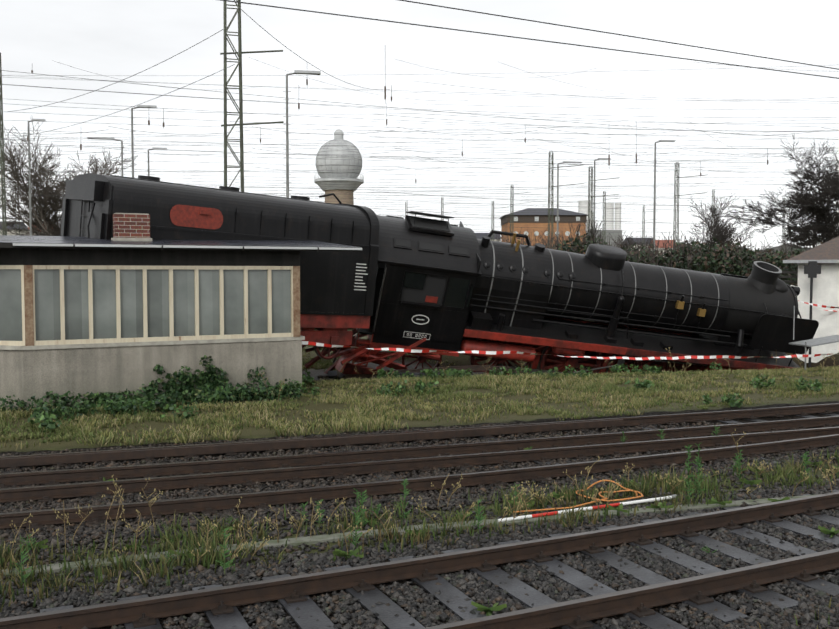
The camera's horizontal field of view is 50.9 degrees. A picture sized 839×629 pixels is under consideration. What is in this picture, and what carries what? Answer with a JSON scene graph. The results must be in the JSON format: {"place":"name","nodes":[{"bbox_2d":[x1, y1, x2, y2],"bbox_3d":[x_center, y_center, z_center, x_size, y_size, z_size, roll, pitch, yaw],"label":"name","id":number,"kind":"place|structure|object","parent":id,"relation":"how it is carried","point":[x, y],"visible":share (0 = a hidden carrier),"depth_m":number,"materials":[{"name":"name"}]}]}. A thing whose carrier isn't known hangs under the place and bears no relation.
{"place":"outdoors","nodes":[
{"label":"outdoors","id":0,"kind":"place"},
{"bbox_2d":[0,328,838,628],"bbox_3d":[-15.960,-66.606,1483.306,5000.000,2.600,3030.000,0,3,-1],"label":"ground","id":1,"kind":"structure","parent":0,"point":[434,422],"depth_m":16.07,"materials":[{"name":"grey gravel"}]},
{"bbox_2d":[0,117,137,235],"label":"tree","id":2,"kind":"object","parent":1,"relation":"on","point":[43,211],"visible":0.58,"depth_m":77.03,"materials":[{"name":"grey plant"}]},
{"bbox_2d":[0,355,302,420],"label":"ivy","id":3,"kind":"object","parent":1,"relation":"on","point":[204,383],"visible":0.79,"depth_m":18.59,"materials":[{"name":"green plant"}]},
{"bbox_2d":[0,213,361,409],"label":"hut","id":4,"kind":"object","parent":1,"relation":"on","point":[130,304],"visible":0.94,"depth_m":18.53,"materials":[{"name":"paint"}]},
{"bbox_2d":[0,129,808,257],"bbox_3d":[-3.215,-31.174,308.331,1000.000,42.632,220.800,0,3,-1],"label":"background buildings","id":5,"kind":"structure","parent":1,"relation":"on","point":[343,191],"depth_m":228.36,"materials":[{"name":"stone"}]},
{"bbox_2d":[0,403,838,628],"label":"tracks","id":6,"kind":"object","parent":1,"relation":"on","point":[145,611],"visible":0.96,"depth_m":10.12,"materials":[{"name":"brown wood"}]},
{"bbox_2d":[0,421,838,628],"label":"ballast stones","id":7,"kind":"object","parent":1,"relation":"on","point":[431,609],"visible":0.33,"depth_m":9.12,"materials":[{"name":"grey gravel"}]},
{"bbox_2d":[0,345,838,445],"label":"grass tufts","id":8,"kind":"object","parent":1,"relation":"on","point":[67,427],"visible":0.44,"depth_m":18.74,"materials":[{"name":"green plant"}]},
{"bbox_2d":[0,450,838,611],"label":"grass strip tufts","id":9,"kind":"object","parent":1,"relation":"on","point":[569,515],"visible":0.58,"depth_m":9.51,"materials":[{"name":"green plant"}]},
{"bbox_2d":[0,447,838,607],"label":"grass strip","id":10,"kind":"object","parent":1,"relation":"on","point":[497,506],"depth_m":9.45,"materials":[{"name":"green plant"}]},
{"bbox_2d":[0,348,838,615],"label":"weeds","id":11,"kind":"object","parent":1,"relation":"on","point":[480,607],"visible":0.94,"depth_m":9.76,"materials":[{"name":"green plant"}]},
{"bbox_2d":[2,301,838,576],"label":"barrier tape","id":12,"kind":"object","parent":1,"relation":"on","point":[297,541],"visible":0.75,"depth_m":10.36,"materials":[{"name":"plastic"}]},
{"bbox_2d":[317,365,524,380],"bbox_3d":[3.677,2.776,26.332,13.325,2.674,2.464,-1,3,-13],"label":"debris","id":13,"kind":"object","parent":1,"relation":"on","point":[333,374],"visible":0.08,"depth_m":25.43,"materials":[{"name":"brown wood"}]},
{"bbox_2d":[27,362,821,436],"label":"leafy weeds","id":14,"kind":"object","parent":1,"relation":"on","point":[47,417],"visible":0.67,"depth_m":20.05,"materials":[{"name":"green plant"}]},
{"bbox_2d":[305,211,818,374],"bbox_3d":[4.693,-0.015,28.069,16.324,5.360,3.985,7,25,-12],"label":"locomotive","id":15,"kind":"object","parent":1,"relation":"on","point":[446,287],"visible":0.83,"depth_m":26.93,"materials":[{"name":"black metal"}]},
{"bbox_2d":[60,173,378,358],"bbox_3d":[-5.240,-1.213,22.966,8.105,4.631,3.045,2,6,-42],"label":"tender","id":16,"kind":"object","parent":15,"relation":"attached to","point":[337,292],"visible":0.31,"depth_m":22.39,"materials":[{"name":"black metal"}]},
{"bbox_2d":[618,233,651,255],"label":"tree","id":17,"kind":"object","parent":1,"relation":"on","point":[629,239],"visible":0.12,"depth_m":148.63,"materials":[{"name":"green plant"}]},
{"bbox_2d":[489,227,826,284],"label":"hedge","id":18,"kind":"object","parent":1,"relation":"on","point":[719,263],"depth_m":45.93,"materials":[{"name":"green plant"}]},
{"bbox_2d":[687,193,754,252],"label":"tree","id":19,"kind":"object","parent":1,"relation":"on","point":[718,231],"visible":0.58,"depth_m":115.14,"materials":[{"name":"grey plant"}]},
{"bbox_2d":[722,134,838,250],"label":"tree","id":20,"kind":"object","parent":1,"relation":"on","point":[824,222],"visible":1,"depth_m":76.70,"materials":[{"name":"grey plant"}]},
{"bbox_2d":[778,236,838,369],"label":"hut","id":21,"kind":"object","parent":1,"relation":"on","point":[817,281],"visible":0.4,"depth_m":33.60,"materials":[{"name":"paint"}]},
{"bbox_2d":[0,0,838,250],"label":"sky","id":22,"kind":"structure","parent":0,"point":[118,39],"materials":[{"name":"white"}]},
{"bbox_2d":[759,596,838,628],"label":"grass","id":23,"kind":"structure","parent":0,"point":[815,615],"depth_m":7.18,"materials":[{"name":"green plant"}]},
{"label":"bank","id":24,"kind":"structure","parent":0,"visible":0},
{"bbox_2d":[0,0,838,252],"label":"overhead wires","id":25,"kind":"object","parent":24,"relation":"on","point":[239,53],"visible":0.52,"depth_m":63.29,"materials":[{"name":"grey metal"}]},
{"bbox_2d":[539,219,601,250],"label":"embankment tree","id":26,"kind":"object","parent":24,"relation":"on","point":[588,230],"visible":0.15,"depth_m":60.86,"materials":[{"name":"green plant"}]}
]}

